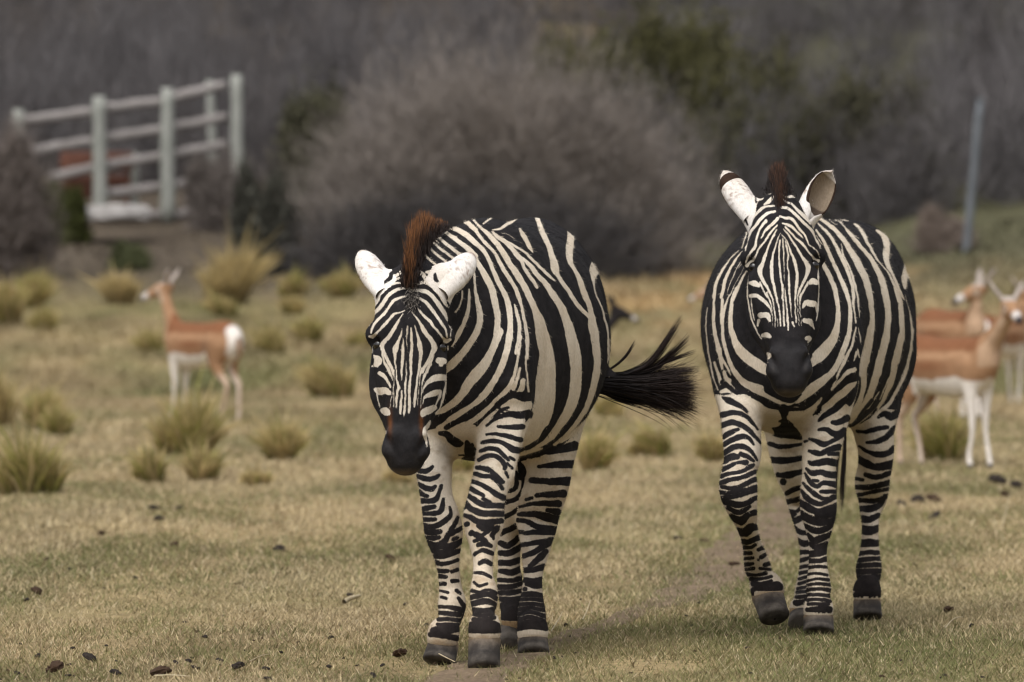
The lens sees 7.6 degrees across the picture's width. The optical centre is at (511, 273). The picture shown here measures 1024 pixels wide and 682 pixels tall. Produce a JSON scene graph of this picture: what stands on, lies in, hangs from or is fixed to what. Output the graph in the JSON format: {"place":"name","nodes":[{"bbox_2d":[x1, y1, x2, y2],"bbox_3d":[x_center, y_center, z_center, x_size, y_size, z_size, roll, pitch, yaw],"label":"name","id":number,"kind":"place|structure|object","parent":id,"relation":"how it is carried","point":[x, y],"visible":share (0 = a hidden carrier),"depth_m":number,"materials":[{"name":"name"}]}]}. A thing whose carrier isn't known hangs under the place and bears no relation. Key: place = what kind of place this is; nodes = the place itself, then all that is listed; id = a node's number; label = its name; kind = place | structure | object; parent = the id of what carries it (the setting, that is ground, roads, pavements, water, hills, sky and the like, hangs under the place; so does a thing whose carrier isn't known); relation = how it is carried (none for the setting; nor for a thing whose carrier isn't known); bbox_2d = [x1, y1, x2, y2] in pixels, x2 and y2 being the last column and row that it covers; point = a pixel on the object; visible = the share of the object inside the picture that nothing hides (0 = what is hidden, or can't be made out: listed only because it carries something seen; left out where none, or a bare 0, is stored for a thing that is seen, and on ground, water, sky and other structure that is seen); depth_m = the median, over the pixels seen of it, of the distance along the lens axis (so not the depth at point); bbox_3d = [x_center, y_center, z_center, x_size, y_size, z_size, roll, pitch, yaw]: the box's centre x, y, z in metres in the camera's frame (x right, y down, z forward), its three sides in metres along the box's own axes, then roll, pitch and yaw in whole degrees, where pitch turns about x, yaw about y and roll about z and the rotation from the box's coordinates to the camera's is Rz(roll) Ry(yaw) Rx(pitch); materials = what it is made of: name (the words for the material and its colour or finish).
{"place":"outdoors","nodes":[
{"label":"outdoors","id":0,"kind":"place"},
{"bbox_2d":[0,0,1023,681],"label":"ground","id":1,"kind":"structure","parent":0,"point":[106,234],"depth_m":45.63,"materials":[{"name":"beige plant"}]},
{"bbox_2d":[0,267,36,326],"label":"grass tussock","id":2,"kind":"object","parent":1,"relation":"on","point":[12,307],"depth_m":84.63,"materials":[{"name":"green plant"}]},
{"bbox_2d":[0,363,41,427],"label":"grass tussock","id":3,"kind":"object","parent":1,"relation":"on","point":[6,405],"depth_m":56.38,"materials":[{"name":"green plant"}]},
{"bbox_2d":[30,586,41,594],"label":"dung clod","id":4,"kind":"object","parent":1,"relation":"on","point":[35,589],"visible":0.99,"depth_m":27.02,"materials":[{"name":"brown soil"}]},
{"bbox_2d":[0,102,77,285],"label":"bare bush","id":5,"kind":"object","parent":1,"relation":"on","point":[25,230],"visible":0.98,"depth_m":92.58,"materials":[{"name":"grey plant"}]},
{"bbox_2d":[15,255,65,308],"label":"grass tussock","id":6,"kind":"object","parent":1,"relation":"on","point":[43,292],"depth_m":88.16,"materials":[{"name":"plant"}]},
{"bbox_2d":[20,297,63,331],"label":"grass tussock","id":7,"kind":"object","parent":1,"relation":"on","point":[47,318],"depth_m":83.56,"materials":[{"name":"green plant"}]},
{"bbox_2d":[0,410,84,494],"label":"grass tussock","id":8,"kind":"object","parent":1,"relation":"on","point":[24,469],"depth_m":39.20,"materials":[{"name":"green plant"}]},
{"bbox_2d":[8,373,78,430],"bbox_3d":[-3.385,0.914,55.130,0.539,0.472,0.524,0,0,-20],"label":"grass tussock","id":9,"kind":"object","parent":1,"relation":"on","point":[31,411],"depth_m":55.07,"materials":[{"name":"green plant"}]},
{"bbox_2d":[45,660,63,673],"bbox_3d":[-1.304,1.118,21.811,0.060,0.029,0.055,-23,9,-10],"label":"dung clod","id":10,"kind":"object","parent":1,"relation":"on","point":[54,666],"visible":1,"depth_m":21.80,"materials":[{"name":"brown soil"}]},
{"bbox_2d":[33,398,80,435],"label":"grass tussock","id":11,"kind":"object","parent":1,"relation":"on","point":[58,420],"depth_m":53.55,"materials":[{"name":"green plant"}]},
{"bbox_2d":[40,175,96,244],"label":"evergreen shrub","id":12,"kind":"object","parent":1,"relation":"on","point":[75,201],"visible":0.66,"depth_m":99.43,"materials":[{"name":"green plant"}]},
{"bbox_2d":[82,652,96,662],"bbox_3d":[-1.233,1.121,22.413,0.058,0.020,0.059,33,3,32],"label":"dung clod","id":13,"kind":"object","parent":1,"relation":"on","point":[87,656],"visible":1,"depth_m":22.39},
{"bbox_2d":[60,152,132,203],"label":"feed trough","id":14,"kind":"object","parent":1,"relation":"on","point":[70,159],"visible":0.55,"depth_m":103.17,"materials":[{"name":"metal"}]},
{"bbox_2d":[74,261,149,304],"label":"grass tussock","id":15,"kind":"object","parent":1,"relation":"on","point":[119,291],"depth_m":88.70,"materials":[{"name":"plant"}]},
{"bbox_2d":[109,669,122,675],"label":"dung clod","id":16,"kind":"object","parent":1,"relation":"on","point":[113,671],"visible":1,"depth_m":21.66,"materials":[{"name":"soil"}]},
{"bbox_2d":[86,203,152,221],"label":"stone slab","id":17,"kind":"structure","parent":1,"relation":"on","point":[116,212],"depth_m":99.05,"materials":[{"name":"white stone"}]},
{"bbox_2d":[11,74,243,222],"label":"rail fence","id":18,"kind":"object","parent":1,"relation":"on","point":[165,156],"visible":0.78,"depth_m":102.21,"materials":[{"name":"white wood"}]},
{"bbox_2d":[105,239,155,271],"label":"evergreen shrub","id":19,"kind":"object","parent":1,"relation":"on","point":[123,255],"visible":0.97,"depth_m":94.48,"materials":[{"name":"green plant"}]},
{"bbox_2d":[123,319,164,352],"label":"grass tussock","id":20,"kind":"object","parent":1,"relation":"on","point":[144,340],"depth_m":79.37,"materials":[{"name":"green plant"}]},
{"bbox_2d":[122,419,178,483],"bbox_3d":[-1.967,0.957,41.357,0.349,0.389,0.359,0,0,0],"label":"grass tussock","id":21,"kind":"object","parent":1,"relation":"on","point":[147,467],"depth_m":41.32,"materials":[{"name":"green plant"}]},
{"bbox_2d":[147,505,161,509],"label":"dung clod","id":22,"kind":"object","parent":1,"relation":"on","point":[153,506],"visible":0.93,"depth_m":36.70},
{"bbox_2d":[153,515,164,520],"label":"dung clod","id":23,"kind":"object","parent":1,"relation":"on","point":[157,517],"visible":0.96,"depth_m":34.84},
{"bbox_2d":[150,665,171,676],"bbox_3d":[-0.993,1.121,21.636,0.066,0.027,0.061,-14,-5,-17],"label":"dung clod","id":24,"kind":"object","parent":1,"relation":"on","point":[160,670],"visible":1,"depth_m":21.61,"materials":[{"name":"brown soil"}]},
{"bbox_2d":[154,674,189,676],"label":"straw stalk","id":25,"kind":"object","parent":1,"relation":"on","point":[170,675],"visible":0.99,"depth_m":21.52,"materials":[{"name":"beige plant"}]},
{"bbox_2d":[139,268,244,419],"bbox_3d":[-2.441,0.562,59.066,0.278,1.202,1.229,0,0,-37],"label":"antelope","id":26,"kind":"object","parent":1,"relation":"on","point":[220,344],"visible":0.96,"depth_m":58.85,"materials":[{"name":"brown"}]},
{"bbox_2d":[135,353,260,456],"bbox_3d":[-1.978,0.812,47.772,0.810,0.697,0.743,0,0,-43],"label":"grass tussock","id":27,"kind":"object","parent":1,"relation":"on","point":[187,422],"depth_m":47.66,"materials":[{"name":"plant"}]},
{"bbox_2d":[168,428,232,481],"bbox_3d":[-1.697,0.981,41.670,0.395,0.340,0.355,0,0,23],"label":"grass tussock","id":28,"kind":"object","parent":1,"relation":"on","point":[201,463],"depth_m":41.62,"materials":[{"name":"plant"}]},
{"bbox_2d":[175,130,238,234],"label":"bare bush","id":29,"kind":"object","parent":1,"relation":"on","point":[205,184],"visible":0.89,"depth_m":100.85,"materials":[{"name":"grey plant"}]},
{"bbox_2d":[197,287,240,317],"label":"grass tussock","id":30,"kind":"object","parent":1,"relation":"on","point":[222,306],"depth_m":86.25,"materials":[{"name":"plant"}]},
{"bbox_2d":[230,661,244,669],"bbox_3d":[-0.792,1.128,22.044,0.044,0.018,0.052,-19,-6,16],"label":"dung clod","id":31,"kind":"object","parent":1,"relation":"on","point":[237,665],"visible":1,"depth_m":22.03,"materials":[{"name":"soil"}]},
{"bbox_2d":[188,210,287,304],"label":"grass tussock","id":32,"kind":"object","parent":1,"relation":"on","point":[237,277],"depth_m":88.53,"materials":[{"name":"yellow plant"}]},
{"bbox_2d":[237,458,278,486],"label":"grass tussock","id":33,"kind":"object","parent":1,"relation":"on","point":[251,477],"depth_m":40.93,"materials":[{"name":"plant"}]},
{"bbox_2d":[226,138,309,275],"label":"evergreen shrub","id":34,"kind":"object","parent":1,"relation":"on","point":[248,196],"visible":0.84,"depth_m":95.83,"materials":[{"name":"green plant"}]},
{"bbox_2d":[242,313,297,355],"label":"grass tussock","id":35,"kind":"object","parent":1,"relation":"on","point":[270,339],"depth_m":79.03,"materials":[{"name":"plant"}]},
{"bbox_2d":[273,544,286,550],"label":"dung clod","id":36,"kind":"object","parent":1,"relation":"on","point":[279,547],"visible":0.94,"depth_m":31.23,"materials":[{"name":"soil"}]},
{"bbox_2d":[243,406,318,461],"bbox_3d":[-1.382,0.957,46.131,0.501,0.392,0.553,0,0,0],"label":"grass tussock","id":37,"kind":"object","parent":1,"relation":"on","point":[280,442],"depth_m":46.03,"materials":[{"name":"green plant"}]},
{"bbox_2d":[273,290,308,314],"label":"grass tussock","id":38,"kind":"object","parent":1,"relation":"on","point":[294,306],"depth_m":87.35,"materials":[{"name":"plant"}]},
{"bbox_2d":[274,263,317,297],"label":"grass tussock","id":39,"kind":"object","parent":1,"relation":"on","point":[294,283],"depth_m":90.26,"materials":[{"name":"yellow plant"}]},
{"bbox_2d":[283,308,329,344],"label":"grass tussock","id":40,"kind":"object","parent":1,"relation":"on","point":[308,329],"depth_m":81.31,"materials":[{"name":"green plant"}]},
{"bbox_2d":[266,63,363,214],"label":"evergreen tree","id":41,"kind":"object","parent":1,"relation":"on","point":[298,115],"visible":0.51,"depth_m":105.78,"materials":[{"name":"green plant"}]},
{"bbox_2d":[285,348,366,399],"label":"grass tussock","id":42,"kind":"object","parent":1,"relation":"on","point":[324,380],"depth_m":68.47,"materials":[{"name":"plant"}]},
{"bbox_2d":[311,261,362,297],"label":"grass tussock","id":43,"kind":"object","parent":1,"relation":"on","point":[344,284],"depth_m":89.28,"materials":[{"name":"plant"}]},
{"bbox_2d":[342,594,360,604],"bbox_3d":[-0.556,1.133,26.567,0.012,0.030,0.251,0,0,12],"label":"dry stick","id":44,"kind":"object","parent":1,"relation":"on","point":[349,598],"visible":0.99,"depth_m":26.54,"materials":[{"name":"wood"}]},
{"bbox_2d":[343,320,369,348],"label":"grass tussock","id":45,"kind":"object","parent":1,"relation":"on","point":[359,335],"depth_m":80.54,"materials":[{"name":"plant"}]},
{"bbox_2d":[385,554,395,560],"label":"dung clod","id":46,"kind":"object","parent":1,"relation":"on","point":[388,556],"visible":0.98,"depth_m":30.33,"materials":[{"name":"brown soil"}]},
{"bbox_2d":[381,464,414,483],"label":"grass tussock","id":47,"kind":"object","parent":1,"relation":"on","point":[389,475],"depth_m":41.30,"materials":[{"name":"green plant"}]},
{"bbox_2d":[392,648,406,656],"bbox_3d":[-0.333,1.121,22.666,0.046,0.022,0.051,-12,-16,-21],"label":"dung clod","id":48,"kind":"object","parent":1,"relation":"on","point":[398,652],"visible":1,"depth_m":22.66,"materials":[{"name":"brown soil"}]},
{"bbox_2d":[452,459,474,472],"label":"grass tussock","id":49,"kind":"object","parent":1,"relation":"on","point":[457,464],"depth_m":43.66,"materials":[{"name":"green plant"}]},
{"bbox_2d":[200,0,740,278],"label":"bare bush","id":50,"kind":"object","parent":1,"relation":"on","point":[529,128],"visible":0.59,"depth_m":96.14,"materials":[{"name":"grey plant"}]},
{"bbox_2d":[248,166,705,282],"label":"bush","id":51,"kind":"object","parent":1,"relation":"on","point":[385,247],"visible":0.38,"depth_m":94.90,"materials":[{"name":"grey plant"}]},
{"bbox_2d":[0,0,1023,248],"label":"brush","id":52,"kind":"object","parent":1,"relation":"on","point":[152,52],"visible":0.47,"depth_m":113.75,"materials":[{"name":"grey plant"}]},
{"bbox_2d":[516,3,665,173],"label":"evergreen tree","id":53,"kind":"object","parent":1,"relation":"on","point":[570,49],"visible":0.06,"depth_m":107.69,"materials":[{"name":"green plant"}]},
{"bbox_2d":[576,418,636,470],"bbox_3d":[0.517,0.992,44.073,0.415,0.337,0.451,0,0,0],"label":"grass tussock","id":54,"kind":"object","parent":1,"relation":"on","point":[598,452],"depth_m":44.02,"materials":[{"name":"green plant"}]},
{"bbox_2d":[591,395,631,417],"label":"grass tussock","id":55,"kind":"object","parent":1,"relation":"on","point":[605,407],"depth_m":59.58,"materials":[{"name":"green plant"}]},
{"bbox_2d":[591,295,639,410],"bbox_3d":[0.480,0.660,62.034,1.154,0.970,0.246,0,0,-18],"label":"antelope","id":56,"kind":"object","parent":1,"relation":"on","point":[617,314],"visible":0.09,"depth_m":62.12,"materials":[{"name":"black"}]},
{"bbox_2d":[623,438,647,457],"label":"grass tussock","id":57,"kind":"object","parent":1,"relation":"on","point":[633,450],"depth_m":47.34,"materials":[{"name":"green plant"}]},
{"bbox_2d":[615,410,674,457],"bbox_3d":[0.822,0.993,47.370,0.391,0.328,0.321,0,0,29],"label":"grass tussock","id":58,"kind":"object","parent":1,"relation":"on","point":[652,441],"depth_m":47.31,"materials":[{"name":"plant"}]},
{"bbox_2d":[612,0,749,164],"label":"evergreen tree","id":59,"kind":"object","parent":1,"relation":"on","point":[677,62],"visible":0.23,"depth_m":108.72,"materials":[{"name":"green plant"}]},
{"bbox_2d":[687,288,705,301],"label":"antelope","id":60,"kind":"object","parent":1,"relation":"on","point":[698,295],"visible":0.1,"depth_m":76.12,"materials":[{"name":"brown"}]},
{"bbox_2d":[686,421,723,461],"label":"grass tussock","id":61,"kind":"object","parent":1,"relation":"on","point":[711,448],"depth_m":46.10,"materials":[{"name":"plant"}]},
{"bbox_2d":[665,9,812,189],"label":"evergreen tree","id":62,"kind":"object","parent":1,"relation":"on","point":[712,75],"visible":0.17,"depth_m":106.71,"materials":[{"name":"green plant"}]},
{"bbox_2d":[675,82,866,235],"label":"evergreen tree","id":63,"kind":"object","parent":1,"relation":"on","point":[788,128],"visible":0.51,"depth_m":102.92,"materials":[{"name":"green plant"}]},
{"bbox_2d":[690,78,896,224],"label":"bare bush","id":64,"kind":"object","parent":1,"relation":"on","point":[781,112],"visible":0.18,"depth_m":103.92,"materials":[{"name":"grey plant"}]},
{"bbox_2d":[700,159,917,635],"bbox_3d":[0.941,0.393,24.991,0.689,1.525,2.737,0,0,11],"label":"zebra","id":65,"kind":"object","parent":1,"relation":"on","point":[808,336],"visible":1,"depth_m":24.27,"materials":[{"name":"fur"}]},
{"bbox_2d":[801,39,958,214],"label":"evergreen tree","id":66,"kind":"object","parent":1,"relation":"on","point":[849,92],"visible":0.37,"depth_m":103.44,"materials":[{"name":"green plant"}]},
{"bbox_2d":[896,499,905,505],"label":"dung clod","id":67,"kind":"object","parent":1,"relation":"on","point":[901,501],"visible":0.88,"depth_m":37.56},
{"bbox_2d":[910,494,924,501],"bbox_3d":[2.001,1.110,37.803,0.080,0.042,0.075,1,-1,5],"label":"dung clod","id":68,"kind":"object","parent":1,"relation":"on","point":[917,497],"visible":1,"depth_m":37.78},
{"bbox_2d":[925,493,940,502],"bbox_3d":[2.084,1.108,37.824,0.084,0.040,0.096,23,5,-46],"label":"dung clod","id":69,"kind":"object","parent":1,"relation":"on","point":[930,497],"visible":0.96,"depth_m":37.80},
{"bbox_2d":[928,511,940,518],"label":"dung clod","id":70,"kind":"object","parent":1,"relation":"on","point":[935,514],"visible":0.83,"depth_m":35.44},
{"bbox_2d":[902,398,978,461],"bbox_3d":[2.587,0.925,46.288,0.605,0.464,0.602,0,0,0],"label":"grass tussock","id":71,"kind":"object","parent":1,"relation":"on","point":[942,437],"depth_m":46.20,"materials":[{"name":"plant"}]},
{"bbox_2d":[903,200,983,254],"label":"bare bush","id":72,"kind":"object","parent":1,"relation":"on","point":[938,230],"visible":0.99,"depth_m":97.88,"materials":[{"name":"grey plant"}]},
{"bbox_2d":[942,606,953,611],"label":"dung clod","id":73,"kind":"object","parent":1,"relation":"on","point":[948,609],"visible":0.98,"depth_m":25.81,"materials":[{"name":"brown soil"}]},
{"bbox_2d":[916,268,995,417],"bbox_3d":[3.426,0.558,60.022,0.341,1.191,1.111,0,0,-18],"label":"antelope","id":74,"kind":"object","parent":1,"relation":"on","point":[970,322],"visible":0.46,"depth_m":59.67,"materials":[{"name":"brown"}]},
{"bbox_2d":[896,279,1023,468],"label":"antelope","id":75,"kind":"object","parent":1,"relation":"on","point":[967,369],"visible":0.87,"depth_m":44.96,"materials":[{"name":"brown"}]},
{"bbox_2d":[962,98,984,252],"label":"metal post","id":76,"kind":"object","parent":1,"relation":"on","point":[975,153],"visible":0.97,"depth_m":97.46,"materials":[{"name":"metal"}]},
{"bbox_2d":[987,474,1007,484],"bbox_3d":[2.604,1.100,41.088,0.155,0.050,0.121,14,-3,-43],"label":"dung clod","id":77,"kind":"object","parent":1,"relation":"on","point":[998,478],"visible":0.98,"depth_m":41.04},
{"bbox_2d":[979,276,1023,405],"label":"antelope","id":78,"kind":"object","parent":1,"relation":"on","point":[1012,344],"visible":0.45,"depth_m":66.08,"materials":[{"name":"brown"}]},
{"bbox_2d":[999,490,1010,496],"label":"dung clod","id":79,"kind":"object","parent":1,"relation":"on","point":[1005,493],"visible":0.84,"depth_m":38.72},
{"bbox_2d":[1000,493,1009,529],"bbox_3d":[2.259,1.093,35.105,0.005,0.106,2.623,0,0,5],"label":"straw stalk","id":80,"kind":"object","parent":1,"relation":"on","point":[1005,512],"visible":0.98,"depth_m":35.19,"materials":[{"name":"beige plant"}]},
{"bbox_2d":[1009,480,1022,488],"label":"dung clod","id":81,"kind":"object","parent":1,"relation":"on","point":[1016,483],"visible":0.99,"depth_m":40.41,"materials":[{"name":"soil"}]},
{"bbox_2d":[424,491,798,681],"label":"path","id":82,"kind":"structure","parent":0,"point":[445,675],"depth_m":27.70,"materials":[{"name":"brown soil"}]},
{"bbox_2d":[354,207,703,667],"bbox_3d":[-0.017,0.489,23.371,0.697,1.367,2.785,0,0,15],"label":"zebra","id":83,"kind":"object","parent":82,"relation":"on","point":[488,340],"visible":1,"depth_m":22.57,"materials":[{"name":"fur"}]},
{"bbox_2d":[728,561,739,565],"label":"dung clod","id":84,"kind":"object","parent":82,"relation":"on","point":[733,563],"visible":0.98,"depth_m":29.61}
]}

